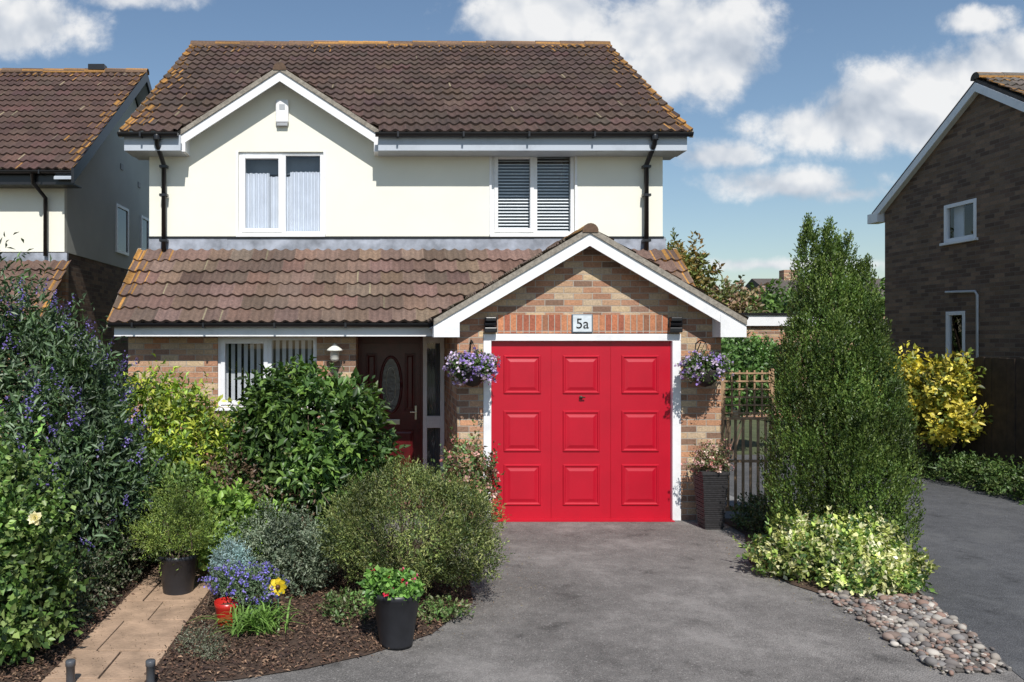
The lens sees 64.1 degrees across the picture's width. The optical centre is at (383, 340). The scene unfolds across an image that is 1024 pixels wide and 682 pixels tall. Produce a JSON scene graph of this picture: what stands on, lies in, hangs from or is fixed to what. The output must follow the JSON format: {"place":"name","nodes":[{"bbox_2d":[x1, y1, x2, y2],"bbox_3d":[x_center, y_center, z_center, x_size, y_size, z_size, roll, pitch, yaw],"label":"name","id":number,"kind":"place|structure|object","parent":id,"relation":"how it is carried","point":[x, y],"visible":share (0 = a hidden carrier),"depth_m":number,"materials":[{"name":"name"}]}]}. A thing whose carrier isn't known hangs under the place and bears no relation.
{"place":"outdoors","nodes":[
{"label":"outdoors","id":0,"kind":"place"},
{"bbox_2d":[0,72,144,169],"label":"roof front","id":1,"kind":"structure","parent":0,"point":[52,120],"depth_m":15.58,"materials":[{"name":"tile"}]},
{"bbox_2d":[41,559,213,681],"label":"garden path","id":2,"kind":"structure","parent":0,"point":[104,640],"depth_m":5.74,"materials":[{"name":"stone"}]},
{"bbox_2d":[122,455,242,595],"bbox_3d":[-1.728,1.533,6.729,1.064,1.170,0.898,0,0,0],"label":"potted dwarf conifer","id":3,"kind":"object","parent":2,"relation":"on","point":[177,562],"visible":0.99,"depth_m":6.66,"materials":[{"name":"plant"}]},
{"bbox_2d":[119,44,692,131],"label":"roof front","id":4,"kind":"structure","parent":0,"point":[496,88],"depth_m":12.79,"materials":[{"name":"tile"}]},
{"bbox_2d":[181,71,279,141],"bbox_3d":[-2.170,-3.249,11.254,1.420,1.060,0.028,0,0,0],"label":"gable bargeboard","id":5,"kind":"object","parent":4,"relation":"attached to","point":[232,106],"visible":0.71,"depth_m":11.24,"materials":[{"name":"white plastic"}]},
{"bbox_2d":[280,71,374,141],"bbox_3d":[-0.750,-3.249,11.254,1.420,1.060,0.028,0,0,0],"label":"gable bargeboard","id":6,"kind":"object","parent":4,"relation":"attached to","point":[326,106],"visible":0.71,"depth_m":11.24,"materials":[{"name":"white plastic"}]},
{"bbox_2d":[190,40,610,45],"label":"ridge","id":7,"kind":"structure","parent":4,"relation":"on","point":[405,43],"depth_m":15.10,"materials":[{"name":"tile"}]},
{"bbox_2d":[270,157,564,182],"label":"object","id":8,"kind":"structure","parent":4,"relation":"attached to","point":[287,175],"depth_m":17.89,"materials":[{"name":"tile"}]},
{"bbox_2d":[375,132,693,136],"bbox_3d":[2.065,-2.842,11.070,4.370,0.055,0.110,0,0,0],"label":"gutter","id":9,"kind":"object","parent":4,"relation":"attached to","point":[532,134],"visible":1,"depth_m":11.03,"materials":[{"name":"black plastic"}]},
{"bbox_2d":[434,233,589,326],"bbox_3d":[1.480,-0.644,9.314,1.810,1.210,0.028,0,0,0],"label":"garage gable bargeboard","id":10,"kind":"object","parent":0,"point":[526,276],"visible":1,"depth_m":9.30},
{"bbox_2d":[434,231,589,324],"bbox_3d":[1.480,-0.752,9.305,1.810,1.135,0.050,0,0,0],"label":"garage gable undercloak","id":11,"kind":"object","parent":10,"relation":"on","point":[519,271],"visible":1,"depth_m":9.28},
{"bbox_2d":[0,0,1023,294],"label":"sky","id":12,"kind":"structure","parent":0,"point":[793,108],"materials":[{"name":"blue"}]},
{"bbox_2d":[460,246,711,333],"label":"garage gable wall","id":13,"kind":"structure","parent":0,"point":[590,280],"depth_m":9.53,"materials":[{"name":"brick"}]},
{"bbox_2d":[590,233,745,337],"bbox_3d":[3.290,-0.644,9.314,1.810,1.210,0.028,0,0,0],"label":"garage gable bargeboard","id":14,"kind":"object","parent":13,"relation":"attached to","point":[655,278],"visible":1,"depth_m":9.30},
{"bbox_2d":[590,232,746,324],"bbox_3d":[3.290,-0.752,9.305,1.810,1.135,0.050,0,0,0],"label":"garage gable undercloak","id":15,"kind":"object","parent":14,"relation":"on","point":[669,276],"visible":1,"depth_m":9.28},
{"bbox_2d":[198,515,1023,681],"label":"driveway","id":16,"kind":"structure","parent":0,"point":[683,601],"depth_m":5.98,"materials":[{"name":"asphalt"}]},
{"bbox_2d":[0,532,476,681],"bbox_3d":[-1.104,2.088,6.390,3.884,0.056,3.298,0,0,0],"label":"bark mulch","id":17,"kind":"object","parent":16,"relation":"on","point":[243,660],"visible":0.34,"depth_m":5.70,"materials":[{"name":"wood"}]},
{"bbox_2d":[0,400,101,666],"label":"rose bush","id":18,"kind":"object","parent":17,"relation":"on","point":[26,558],"visible":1,"depth_m":5.47,"materials":[{"name":"green plant"}]},
{"bbox_2d":[4,498,153,633],"bbox_3d":[-2.451,1.752,6.451,0.940,0.774,1.834,0,0,0],"label":"groundcover shrub","id":19,"kind":"object","parent":17,"relation":"on","point":[108,574],"visible":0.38,"depth_m":6.49,"materials":[{"name":"green plant"}]},
{"bbox_2d":[0,232,163,597],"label":"buddleia bush","id":20,"kind":"object","parent":17,"relation":"on","point":[93,391],"visible":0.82,"depth_m":6.82,"materials":[{"name":"green plant"}]},
{"bbox_2d":[34,397,223,563],"bbox_3d":[-2.463,1.332,7.946,2.246,1.628,1.316,0,0,23],"label":"mixed shrub","id":21,"kind":"object","parent":17,"relation":"on","point":[162,464],"visible":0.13,"depth_m":7.65,"materials":[{"name":"green plant"}]},
{"bbox_2d":[117,353,265,531],"bbox_3d":[-1.985,1.133,8.455,1.929,2.017,1.416,0,0,23],"label":"golden choisya shrub","id":22,"kind":"object","parent":17,"relation":"on","point":[201,432],"visible":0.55,"depth_m":8.28,"materials":[{"name":"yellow plant"}]},
{"bbox_2d":[180,470,286,570],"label":"lime leaf shrub","id":23,"kind":"object","parent":17,"relation":"on","point":[226,495],"visible":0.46,"depth_m":7.04,"materials":[{"name":"green plant"}]},
{"bbox_2d":[206,527,264,606],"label":"blue fescue plant","id":24,"kind":"object","parent":17,"relation":"on","point":[221,558],"visible":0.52,"depth_m":6.37,"materials":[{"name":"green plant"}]},
{"bbox_2d":[197,559,290,627],"bbox_3d":[-1.055,1.889,6.100,0.698,0.458,0.440,0,0,10],"label":"red flower pot","id":25,"kind":"object","parent":17,"relation":"on","point":[229,577],"visible":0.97,"depth_m":6.03,"materials":[{"name":"plant"}]},
{"bbox_2d":[198,594,302,636],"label":"daylily plant","id":26,"kind":"object","parent":17,"relation":"on","point":[257,624],"visible":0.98,"depth_m":5.81,"materials":[{"name":"green plant"}]},
{"bbox_2d":[187,422,318,554],"bbox_3d":[-1.188,1.450,7.533,1.274,1.384,0.928,0,0,18],"label":"purple leaf shrub","id":27,"kind":"object","parent":17,"relation":"on","point":[243,469],"visible":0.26,"depth_m":7.44,"materials":[{"name":"green plant"}]},
{"bbox_2d":[212,493,345,597],"bbox_3d":[-0.885,1.716,6.881,0.980,0.842,1.060,0,0,-43],"label":"grey leaf shrub","id":28,"kind":"object","parent":17,"relation":"on","point":[286,555],"visible":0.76,"depth_m":6.75,"materials":[{"name":"green plant"}]},
{"bbox_2d":[212,353,409,554],"bbox_3d":[-0.728,1.131,7.933,1.600,2.019,1.798,0,0,-38],"label":"viburnum bush","id":29,"kind":"object","parent":17,"relation":"on","point":[282,425],"visible":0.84,"depth_m":7.61,"materials":[{"name":"green plant"}]},
{"bbox_2d":[356,563,425,649],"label":"potted geranium","id":30,"kind":"object","parent":17,"relation":"on","point":[396,595],"visible":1,"depth_m":5.51,"materials":[{"name":"plastic"}]},
{"bbox_2d":[311,586,475,627],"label":"green shrub","id":31,"kind":"object","parent":17,"relation":"on","point":[338,602],"visible":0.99,"depth_m":6.10,"materials":[{"name":"green plant"}]},
{"bbox_2d":[309,451,514,592],"bbox_3d":[0.226,1.534,6.737,1.673,1.223,1.549,0,0,0],"label":"cotoneaster bush","id":32,"kind":"object","parent":17,"relation":"on","point":[432,561],"visible":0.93,"depth_m":6.48,"materials":[{"name":"green plant"}]},
{"bbox_2d":[444,337,455,508],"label":"garage side walls","id":33,"kind":"structure","parent":16,"relation":"on","point":[449,396],"depth_m":10.67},
{"bbox_2d":[107,248,695,322],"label":"leanto roof","id":34,"kind":"structure","parent":33,"relation":"attached to","point":[317,285],"depth_m":10.80,"materials":[{"name":"tile"}]},
{"bbox_2d":[114,327,431,335],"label":"leanto fascia","id":35,"kind":"structure","parent":34,"relation":"attached to","point":[276,331],"depth_m":10.27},
{"bbox_2d":[107,323,433,326],"bbox_3d":[-1.390,-0.203,10.210,4.220,0.055,0.110,0,0,0],"label":"leanto gutter","id":36,"kind":"object","parent":35,"relation":"attached to","point":[271,324],"visible":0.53,"depth_m":10.16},
{"bbox_2d":[442,340,500,386],"bbox_3d":[1.004,0.256,9.233,0.553,0.548,0.617,0,0,-43],"label":"hanging basket","id":37,"kind":"object","parent":33,"relation":"attached to","point":[468,369],"visible":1,"depth_m":9.14,"materials":[{"name":"purple plant"}]},
{"bbox_2d":[497,315,667,332],"bbox_3d":[2.350,-0.201,9.524,2.020,0.218,0.012,0,0,0],"label":"soldier course","id":38,"kind":"object","parent":33,"relation":"on","point":[563,323],"visible":1,"depth_m":9.52,"materials":[{"name":"brick"}]},
{"bbox_2d":[424,419,504,535],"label":"pink rose bush","id":39,"kind":"object","parent":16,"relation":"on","point":[490,469],"visible":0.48,"depth_m":8.52,"materials":[{"name":"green plant"}]},
{"bbox_2d":[497,518,674,521],"bbox_3d":[2.350,2.123,9.510,2.140,0.015,0.140,0,0,0],"label":"garage threshold","id":40,"kind":"object","parent":16,"relation":"on","point":[588,520],"visible":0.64,"depth_m":9.46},
{"bbox_2d":[456,334,720,519],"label":"garage piers","id":41,"kind":"structure","parent":16,"relation":"on","point":[700,413],"depth_m":9.53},
{"bbox_2d":[483,334,680,519],"bbox_3d":[2.349,1.023,9.568,2.342,2.214,0.105,0,0,0],"label":"garage frame","id":42,"kind":"object","parent":41,"relation":"attached to","point":[675,339],"visible":0.88,"depth_m":9.52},
{"bbox_2d":[491,341,670,517],"bbox_3d":[2.345,1.059,9.595,2.142,2.118,0.040,0,0,0],"label":"garage door","id":43,"kind":"structure","parent":42,"relation":"in","point":[610,402],"depth_m":9.57,"materials":[{"name":"metal"}]},
{"bbox_2d":[504,411,540,451],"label":"garage panel","id":44,"kind":"structure","parent":43,"relation":"attached to","point":[522,431],"depth_m":9.56,"materials":[{"name":"red paint"}]},
{"bbox_2d":[504,464,540,504],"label":"garage panel","id":45,"kind":"structure","parent":43,"relation":"attached to","point":[522,484],"depth_m":9.56,"materials":[{"name":"red paint"}]},
{"bbox_2d":[504,355,540,393],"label":"garage panel","id":46,"kind":"structure","parent":43,"relation":"attached to","point":[522,374],"depth_m":9.56,"materials":[{"name":"red paint"}]},
{"bbox_2d":[563,411,599,451],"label":"garage panel","id":47,"kind":"structure","parent":43,"relation":"attached to","point":[581,431],"depth_m":9.56,"materials":[{"name":"red paint"}]},
{"bbox_2d":[563,464,599,504],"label":"garage panel","id":48,"kind":"structure","parent":43,"relation":"attached to","point":[581,484],"depth_m":9.56,"materials":[{"name":"red paint"}]},
{"bbox_2d":[563,355,599,393],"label":"garage panel","id":49,"kind":"structure","parent":43,"relation":"attached to","point":[581,374],"depth_m":9.56,"materials":[{"name":"red paint"}]},
{"bbox_2d":[621,411,658,451],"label":"garage panel","id":50,"kind":"structure","parent":43,"relation":"attached to","point":[639,431],"depth_m":9.56,"materials":[{"name":"red paint"}]},
{"bbox_2d":[621,464,658,504],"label":"garage panel","id":51,"kind":"structure","parent":43,"relation":"attached to","point":[639,484],"depth_m":9.56,"materials":[{"name":"red paint"}]},
{"bbox_2d":[621,355,658,393],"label":"garage panel","id":52,"kind":"structure","parent":43,"relation":"attached to","point":[639,374],"depth_m":9.56,"materials":[{"name":"red paint"}]},
{"bbox_2d":[674,340,733,386],"bbox_3d":[3.672,0.256,9.259,0.676,0.548,0.474,0,0,-27],"label":"hanging basket","id":53,"kind":"object","parent":41,"relation":"attached to","point":[710,371],"visible":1,"depth_m":9.16,"materials":[{"name":"purple plant"}]},
{"bbox_2d":[681,437,734,528],"bbox_3d":[3.714,1.602,9.153,0.611,1.036,0.429,0,0,0],"label":"rattan planter","id":54,"kind":"object","parent":16,"relation":"on","point":[711,487],"visible":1,"depth_m":9.04,"materials":[{"name":"grey wicker"}]},
{"bbox_2d":[724,518,920,598],"bbox_3d":[4.125,2.118,8.100,1.250,0.001,3.000,0,0,0],"label":"planting strip","id":55,"kind":"object","parent":16,"relation":"on","point":[812,585],"visible":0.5,"depth_m":7.10,"materials":[{"name":"soil"}]},
{"bbox_2d":[729,488,798,536],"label":"periwinkle groundcover","id":56,"kind":"object","parent":55,"relation":"on","point":[760,511],"visible":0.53,"depth_m":8.79,"materials":[{"name":"green plant"}]},
{"bbox_2d":[733,505,939,598],"bbox_3d":[4.018,1.822,7.175,1.620,0.636,1.375,0,0,0],"label":"variegated euonymus","id":57,"kind":"object","parent":55,"relation":"on","point":[823,549],"visible":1,"depth_m":7.07,"materials":[{"name":"green plant"}]},
{"bbox_2d":[755,212,927,550],"bbox_3d":[4.590,0.414,8.105,1.593,3.433,1.614,0,0,0],"label":"conifer tree","id":58,"kind":"object","parent":55,"relation":"on","point":[859,410],"visible":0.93,"depth_m":7.88,"materials":[{"name":"green plant"}]},
{"bbox_2d":[845,599,1003,671],"bbox_3d":[3.988,2.118,5.874,0.724,0.001,1.562,0,0,8],"label":"gravel strip","id":59,"kind":"object","parent":16,"relation":"on","point":[973,660],"visible":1,"depth_m":5.61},
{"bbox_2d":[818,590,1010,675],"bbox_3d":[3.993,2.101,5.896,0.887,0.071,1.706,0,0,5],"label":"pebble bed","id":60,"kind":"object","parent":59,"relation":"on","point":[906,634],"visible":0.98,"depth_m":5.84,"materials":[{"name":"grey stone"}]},
{"bbox_2d":[358,415,1017,514],"bbox_3d":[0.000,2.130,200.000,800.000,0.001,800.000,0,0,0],"label":"ground","id":61,"kind":"structure","parent":0,"point":[754,439],"depth_m":17.92,"materials":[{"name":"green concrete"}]},
{"bbox_2d":[3,252,67,419],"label":"front wall","id":62,"kind":"structure","parent":61,"relation":"on","point":[62,288],"depth_m":14.01,"materials":[{"name":"brick"}]},
{"bbox_2d":[0,188,66,251],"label":"front wall","id":63,"kind":"structure","parent":62,"relation":"on","point":[21,211],"depth_m":13.95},
{"bbox_2d":[38,294,63,443],"bbox_3d":[-5.600,0.680,13.525,0.100,2.900,0.850,0,0,0],"label":"leanto side","id":64,"kind":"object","parent":61,"relation":"on","point":[60,302],"visible":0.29,"depth_m":13.70,"materials":[{"name":"brick"}]},
{"bbox_2d":[0,260,70,322],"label":"leanto roof","id":65,"kind":"structure","parent":64,"relation":"on","point":[57,272],"depth_m":13.55,"materials":[{"name":"tile"}]},
{"bbox_2d":[68,253,130,424],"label":"side wall","id":66,"kind":"structure","parent":61,"relation":"on","point":[100,283],"depth_m":15.60,"materials":[{"name":"brick"}]},
{"bbox_2d":[67,181,139,269],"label":"side wall","id":67,"kind":"structure","parent":66,"relation":"on","point":[90,224],"depth_m":15.45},
{"bbox_2d":[76,99,148,218],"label":"side gable","id":68,"kind":"structure","parent":67,"relation":"on","point":[104,174],"depth_m":16.86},
{"bbox_2d":[71,72,151,182],"bbox_3d":[-5.215,-4.280,17.475,0.050,3.260,8.050,0,0,0],"label":"verge board","id":69,"kind":"object","parent":68,"relation":"attached to","point":[88,155],"visible":0.65,"depth_m":15.08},
{"bbox_2d":[128,336,355,496],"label":"front wall","id":70,"kind":"structure","parent":61,"relation":"on","point":[195,357],"depth_m":10.55,"materials":[{"name":"brick"}]},
{"bbox_2d":[218,336,316,407],"bbox_3d":[-1.535,0.410,10.615,1.304,0.940,0.070,0,0,0],"label":"window frame","id":71,"kind":"object","parent":70,"relation":"attached to","point":[271,338],"visible":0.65,"depth_m":10.58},
{"bbox_2d":[226,340,311,399],"bbox_3d":[-1.542,0.405,10.698,1.155,0.850,0.016,0,0,0],"label":"vertical blind","id":72,"kind":"object","parent":71,"relation":"hanging from","point":[258,360],"visible":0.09,"depth_m":10.69,"materials":[{"name":"fabric"}]},
{"bbox_2d":[165,321,346,399],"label":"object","id":73,"kind":"object","parent":61,"relation":"on","point":[274,355],"depth_m":11.45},
{"bbox_2d":[370,482,438,508],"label":"porch floor","id":74,"kind":"structure","parent":61,"relation":"on","point":[407,495],"depth_m":10.40,"materials":[{"name":"tile"}]},
{"bbox_2d":[423,337,443,481],"bbox_3d":[0.714,0.990,11.590,0.308,2.100,0.080,0,0,0],"label":"sidelight frame","id":75,"kind":"object","parent":74,"relation":"on","point":[433,421],"visible":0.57,"depth_m":11.55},
{"bbox_2d":[427,343,439,473],"bbox_3d":[0.710,0.980,11.660,0.220,1.900,0.025,0,0,0],"label":"sidelight net","id":76,"kind":"object","parent":75,"relation":"attached to","point":[433,394],"visible":0.68,"depth_m":11.66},
{"bbox_2d":[355,261,523,336],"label":"wall","id":77,"kind":"structure","parent":61,"relation":"on","point":[398,336],"depth_m":11.58,"materials":[{"name":"brick"}]},
{"bbox_2d":[358,337,422,466],"bbox_3d":[0.095,0.990,11.600,0.930,2.100,0.080,0,0,0],"label":"door frame","id":78,"kind":"object","parent":77,"relation":"attached to","point":[390,340],"visible":0.65,"depth_m":11.56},
{"bbox_2d":[361,343,419,481],"bbox_3d":[0.095,1.030,11.602,0.850,2.000,0.045,0,0,0],"label":"front door","id":79,"kind":"structure","parent":78,"relation":"attached to","point":[397,351],"depth_m":11.58,"materials":[{"name":"brown wood"}]},
{"bbox_2d":[149,149,662,235],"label":"wall","id":80,"kind":"structure","parent":77,"relation":"on","point":[368,193],"depth_m":11.50,"materials":[{"name":"paint"}]},
{"bbox_2d":[126,150,186,156],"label":"soffit","id":81,"kind":"structure","parent":80,"relation":"attached to","point":[155,153],"depth_m":11.31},
{"bbox_2d":[124,135,180,150],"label":"fascia","id":82,"kind":"structure","parent":81,"relation":"attached to","point":[148,144],"depth_m":11.13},
{"bbox_2d":[239,152,322,234],"bbox_3d":[-1.476,-2.115,11.565,1.215,1.190,0.070,0,0,0],"label":"window frame","id":83,"kind":"object","parent":80,"relation":"attached to","point":[300,154],"visible":0.9,"depth_m":11.53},
{"bbox_2d":[241,155,281,231],"bbox_3d":[-1.752,-2.115,11.546,0.584,1.110,0.068,0,0,0],"label":"casement window","id":84,"kind":"structure","parent":83,"relation":"in","point":[244,158],"depth_m":11.51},
{"bbox_2d":[190,82,373,148],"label":"gable wall","id":85,"kind":"structure","parent":80,"relation":"on","point":[252,124],"depth_m":11.50,"materials":[{"name":"paint"}]},
{"bbox_2d":[246,158,319,174],"bbox_3d":[-1.465,-2.550,11.720,1.170,0.240,0.021,0,0,0],"label":"curtain pelmet","id":86,"kind":"object","parent":80,"relation":"attached to","point":[292,165],"visible":0.66,"depth_m":11.72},
{"bbox_2d":[246,173,269,227],"bbox_3d":[-1.845,-1.980,11.645,0.370,0.900,0.049,0,0,0],"label":"net curtain","id":87,"kind":"object","parent":86,"relation":"hanging from","point":[257,200],"visible":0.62,"depth_m":11.64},
{"bbox_2d":[290,172,319,231],"bbox_3d":[-1.130,-1.990,11.645,0.460,0.920,0.049,0,0,0],"label":"net curtain","id":88,"kind":"object","parent":86,"relation":"hanging from","point":[304,201],"visible":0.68,"depth_m":11.65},
{"bbox_2d":[148,236,663,237],"bbox_3d":[0.315,-1.482,11.485,7.370,0.025,0.030,0,0,0],"label":"drip edge","id":89,"kind":"object","parent":80,"relation":"attached to","point":[386,237],"visible":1,"depth_m":11.47,"materials":[{"name":"grey metal"}]},
{"bbox_2d":[149,238,665,250],"bbox_3d":[0.335,-1.354,11.524,7.390,0.228,0.091,0,0,0],"label":"lead flashing","id":90,"kind":"object","parent":80,"relation":"attached to","point":[542,244],"visible":0.56,"depth_m":11.48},
{"bbox_2d":[378,151,684,156],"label":"soffit","id":91,"kind":"structure","parent":80,"relation":"attached to","point":[525,153],"depth_m":11.31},
{"bbox_2d":[378,137,686,150],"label":"fascia","id":92,"kind":"structure","parent":91,"relation":"attached to","point":[525,144],"depth_m":11.13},
{"bbox_2d":[492,157,573,234],"bbox_3d":[2.135,-2.115,11.565,1.187,1.190,0.070,0,0,0],"label":"window frame","id":93,"kind":"object","parent":80,"relation":"attached to","point":[535,232],"visible":0.54,"depth_m":11.53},
{"bbox_2d":[494,157,533,231],"bbox_3d":[1.867,-2.115,11.546,0.569,1.110,0.068,0,0,0],"label":"casement window","id":94,"kind":"structure","parent":93,"relation":"in","point":[531,196],"depth_m":11.51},
{"bbox_2d":[498,158,568,231],"bbox_3d":[2.135,-2.119,11.628,1.070,1.078,0.020,0,0,0],"label":"horizontal blind","id":95,"kind":"object","parent":93,"relation":"attached to","point":[537,193],"visible":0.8,"depth_m":11.63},
{"bbox_2d":[498,183,569,231],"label":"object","id":96,"kind":"object","parent":61,"relation":"on","point":[543,210],"depth_m":14.00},
{"bbox_2d":[666,227,730,303],"bbox_3d":[6.935,-0.348,19.491,2.814,4.992,2.465,0,0,0],"label":"apple tree","id":97,"kind":"object","parent":61,"relation":"on","point":[696,272],"visible":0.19,"depth_m":18.86,"materials":[{"name":"green plant"}]},
{"bbox_2d":[704,275,769,312],"bbox_3d":[10.432,-0.094,24.919,2.933,4.500,2.986,0,0,39],"label":"garden tree","id":98,"kind":"object","parent":61,"relation":"on","point":[736,303],"visible":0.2,"depth_m":24.79,"materials":[{"name":"green plant"}]},
{"bbox_2d":[725,313,859,417],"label":"neighbour flat garage","id":99,"kind":"structure","parent":61,"relation":"on","point":[760,324],"depth_m":22.10,"materials":[{"name":"brick"}]},
{"bbox_2d":[720,277,884,331],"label":"background hedge","id":100,"kind":"object","parent":61,"relation":"on","point":[778,307],"visible":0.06,"depth_m":28.69,"materials":[{"name":"green plant"}]},
{"bbox_2d":[808,353,1023,478],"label":"wooden fence","id":101,"kind":"object","parent":61,"relation":"on","point":[1002,382],"visible":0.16,"depth_m":11.71,"materials":[{"name":"brown wood"}]},
{"bbox_2d":[885,171,1023,358],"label":"side wall","id":102,"kind":"structure","parent":61,"relation":"on","point":[924,271],"depth_m":14.77,"materials":[{"name":"brick"}]},
{"bbox_2d":[872,79,998,213],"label":"roof slope rear","id":103,"kind":"structure","parent":102,"relation":"on","point":[926,143],"depth_m":15.52,"materials":[{"name":"tile"}]},
{"bbox_2d":[867,212,884,223],"bbox_3d":[10.585,-2.630,17.225,0.230,0.200,0.350,0,0,0],"label":"eaves end","id":104,"kind":"object","parent":103,"relation":"attached to","point":[875,218],"visible":0.86,"depth_m":17.15,"materials":[{"name":"white plastic"}]},
{"bbox_2d":[874,83,974,213],"bbox_3d":[10.495,-3.558,15.775,0.030,2.055,3.050,0,0,0],"label":"bargeboard","id":105,"kind":"object","parent":104,"relation":"on","point":[962,103],"visible":1,"depth_m":15.49,"materials":[{"name":"white plastic"}]},
{"bbox_2d":[889,93,1023,206],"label":"gable wall","id":106,"kind":"structure","parent":102,"relation":"on","point":[982,140],"depth_m":14.39,"materials":[{"name":"brick"}]},
{"bbox_2d":[951,203,972,356],"bbox_3d":[11.825,-0.320,14.250,0.050,4.900,5.300,0,0,0],"label":"window glass","id":107,"kind":"object","parent":102,"relation":"in","point":[956,333],"depth_m":16.47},
{"bbox_2d":[724,496,764,517],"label":"side passage paving","id":108,"kind":"structure","parent":0,"point":[727,514],"depth_m":9.98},
{"bbox_2d":[721,369,774,510],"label":"trellis gate","id":109,"kind":"structure","parent":108,"relation":"on","point":[743,461],"depth_m":9.60,"materials":[{"name":"brown wood"}]},
{"bbox_2d":[724,455,1023,678],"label":"neighbour driveway","id":110,"kind":"structure","parent":0,"point":[971,540],"depth_m":8.02,"materials":[{"name":"asphalt"}]},
{"bbox_2d":[721,329,800,458],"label":"ivy hedge","id":111,"kind":"object","parent":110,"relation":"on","point":[744,354],"visible":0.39,"depth_m":14.64,"materials":[{"name":"green plant"}]},
{"bbox_2d":[844,340,992,475],"bbox_3d":[8.430,1.068,12.835,1.414,2.172,2.482,0,0,-17],"label":"golden privet bush","id":112,"kind":"object","parent":110,"relation":"on","point":[934,389],"visible":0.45,"depth_m":12.19,"materials":[{"name":"yellow plant"}]},
{"bbox_2d":[897,441,1023,504],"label":"hedge","id":113,"kind":"object","parent":110,"relation":"on","point":[1001,482],"visible":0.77,"depth_m":11.53,"materials":[{"name":"green plant"}]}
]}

